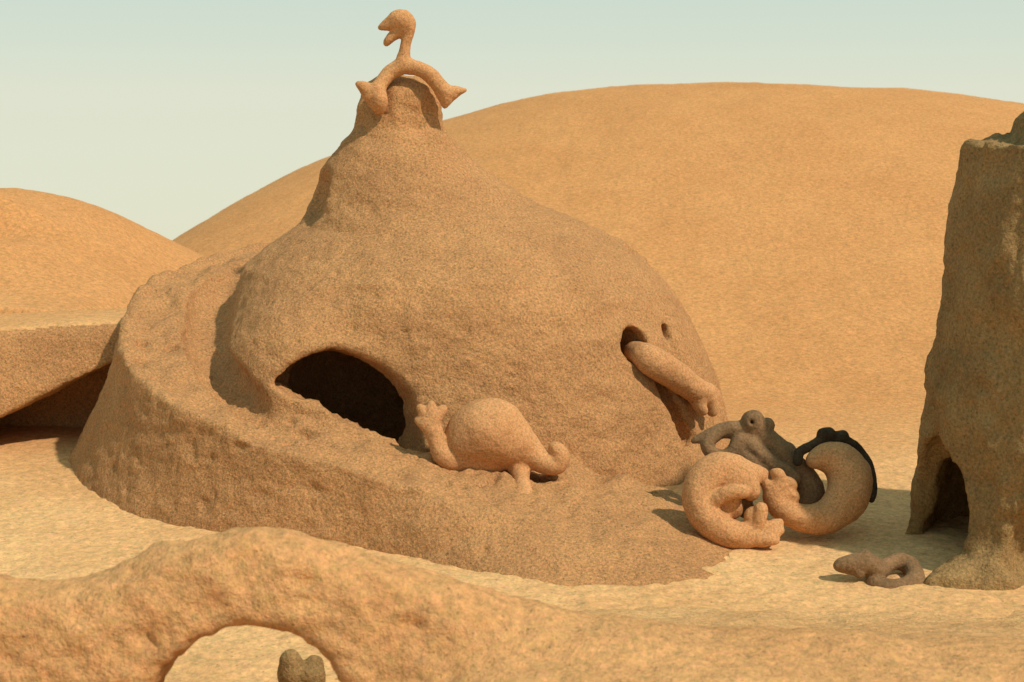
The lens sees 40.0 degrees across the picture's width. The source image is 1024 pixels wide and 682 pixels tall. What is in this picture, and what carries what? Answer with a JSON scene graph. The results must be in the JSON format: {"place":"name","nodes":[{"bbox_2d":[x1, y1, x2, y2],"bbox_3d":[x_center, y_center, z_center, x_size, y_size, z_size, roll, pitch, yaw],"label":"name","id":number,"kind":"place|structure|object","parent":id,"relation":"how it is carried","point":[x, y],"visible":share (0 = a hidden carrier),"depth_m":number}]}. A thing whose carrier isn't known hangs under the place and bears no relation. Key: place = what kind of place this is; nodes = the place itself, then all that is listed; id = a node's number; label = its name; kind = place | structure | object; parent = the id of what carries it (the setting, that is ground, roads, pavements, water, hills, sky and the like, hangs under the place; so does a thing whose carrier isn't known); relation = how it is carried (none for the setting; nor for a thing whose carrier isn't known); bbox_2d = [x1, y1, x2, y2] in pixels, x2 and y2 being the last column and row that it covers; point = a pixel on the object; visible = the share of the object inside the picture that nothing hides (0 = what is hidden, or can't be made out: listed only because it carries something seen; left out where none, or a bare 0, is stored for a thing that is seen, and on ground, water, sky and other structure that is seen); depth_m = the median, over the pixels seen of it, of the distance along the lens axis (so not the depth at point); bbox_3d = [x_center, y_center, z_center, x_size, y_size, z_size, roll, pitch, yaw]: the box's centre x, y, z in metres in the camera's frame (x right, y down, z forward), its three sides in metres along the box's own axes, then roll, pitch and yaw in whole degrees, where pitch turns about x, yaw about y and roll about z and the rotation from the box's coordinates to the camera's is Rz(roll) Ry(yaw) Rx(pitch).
{"place":"outdoors","nodes":[
{"label":"outdoors","id":0,"kind":"place"},
{"bbox_2d":[0,82,1023,681],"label":"ground","id":1,"kind":"structure","parent":0,"point":[786,240],"depth_m":21.87},
{"bbox_2d":[0,308,126,426],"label":"sand wall","id":2,"kind":"structure","parent":1,"relation":"on","point":[54,367],"depth_m":15.27},
{"bbox_2d":[277,649,325,681],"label":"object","id":3,"kind":"object","parent":1,"relation":"on","point":[293,666],"visible":1,"depth_m":8.67},
{"bbox_2d":[68,75,731,586],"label":"sand castle","id":4,"kind":"structure","parent":1,"relation":"on","point":[296,375],"depth_m":13.32},
{"bbox_2d":[274,347,422,451],"bbox_3d":[-1.370,0.525,14.328,2.565,1.643,2.665,0,9,0],"label":"doorway","id":5,"kind":"structure","parent":4,"relation":"in","point":[361,392],"depth_m":15.31},
{"bbox_2d":[355,9,466,114],"bbox_3d":[-1.061,-2.915,14.710,1.168,1.082,0.267,-2,9,-12],"label":"beaked creature","id":6,"kind":"object","parent":4,"relation":"on","point":[399,24],"visible":1,"depth_m":14.63},
{"bbox_2d":[414,397,569,493],"bbox_3d":[-0.162,0.974,12.537,1.276,0.930,0.690,4,10,24],"label":"round creature","id":7,"kind":"object","parent":4,"relation":"on","point":[494,434],"visible":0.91,"depth_m":12.40},
{"bbox_2d":[624,341,720,416],"bbox_3d":[1.616,0.396,13.947,0.995,0.815,0.685,0,9,0],"label":"worm creature","id":8,"kind":"object","parent":4,"relation":"on","point":[671,373],"visible":1,"depth_m":13.74},
{"bbox_2d":[0,526,1023,681],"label":"arched sand bank","id":9,"kind":"structure","parent":1,"relation":"on","point":[153,612],"depth_m":7.06},
{"bbox_2d":[682,452,784,548],"bbox_3d":[1.861,1.339,11.889,0.842,0.773,0.531,0,9,0],"label":"curled creature","id":10,"kind":"object","parent":1,"relation":"on","point":[717,487],"visible":1,"depth_m":11.76},
{"bbox_2d":[691,410,824,517],"bbox_3d":[2.162,1.096,12.320,1.176,0.986,0.384,0,9,0],"label":"many limbed creature","id":11,"kind":"object","parent":1,"relation":"on","point":[753,436],"visible":0.59,"depth_m":12.25},
{"bbox_2d":[761,442,872,534],"bbox_3d":[2.651,1.272,12.044,0.983,0.737,0.534,-5,10,-30],"label":"hooked creature","id":12,"kind":"object","parent":1,"relation":"on","point":[843,501],"visible":0.99,"depth_m":11.94},
{"bbox_2d":[793,427,876,502],"bbox_3d":[2.807,1.073,12.259,0.737,0.623,0.316,0,9,0],"label":"dark creature","id":13,"kind":"object","parent":12,"relation":"attached to","point":[826,434],"visible":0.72,"depth_m":12.25},
{"bbox_2d":[833,549,924,588],"bbox_3d":[2.890,1.788,10.914,0.732,0.330,0.388,-3,10,-20],"label":"grey creature","id":14,"kind":"object","parent":1,"relation":"on","point":[875,570],"visible":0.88,"depth_m":10.87},
{"bbox_2d":[905,112,1023,590],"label":"sand tower","id":15,"kind":"structure","parent":1,"relation":"on","point":[970,455],"depth_m":10.92},
{"bbox_2d":[0,0,1023,239],"label":"sky","id":16,"kind":"structure","parent":0,"point":[162,116]}
]}

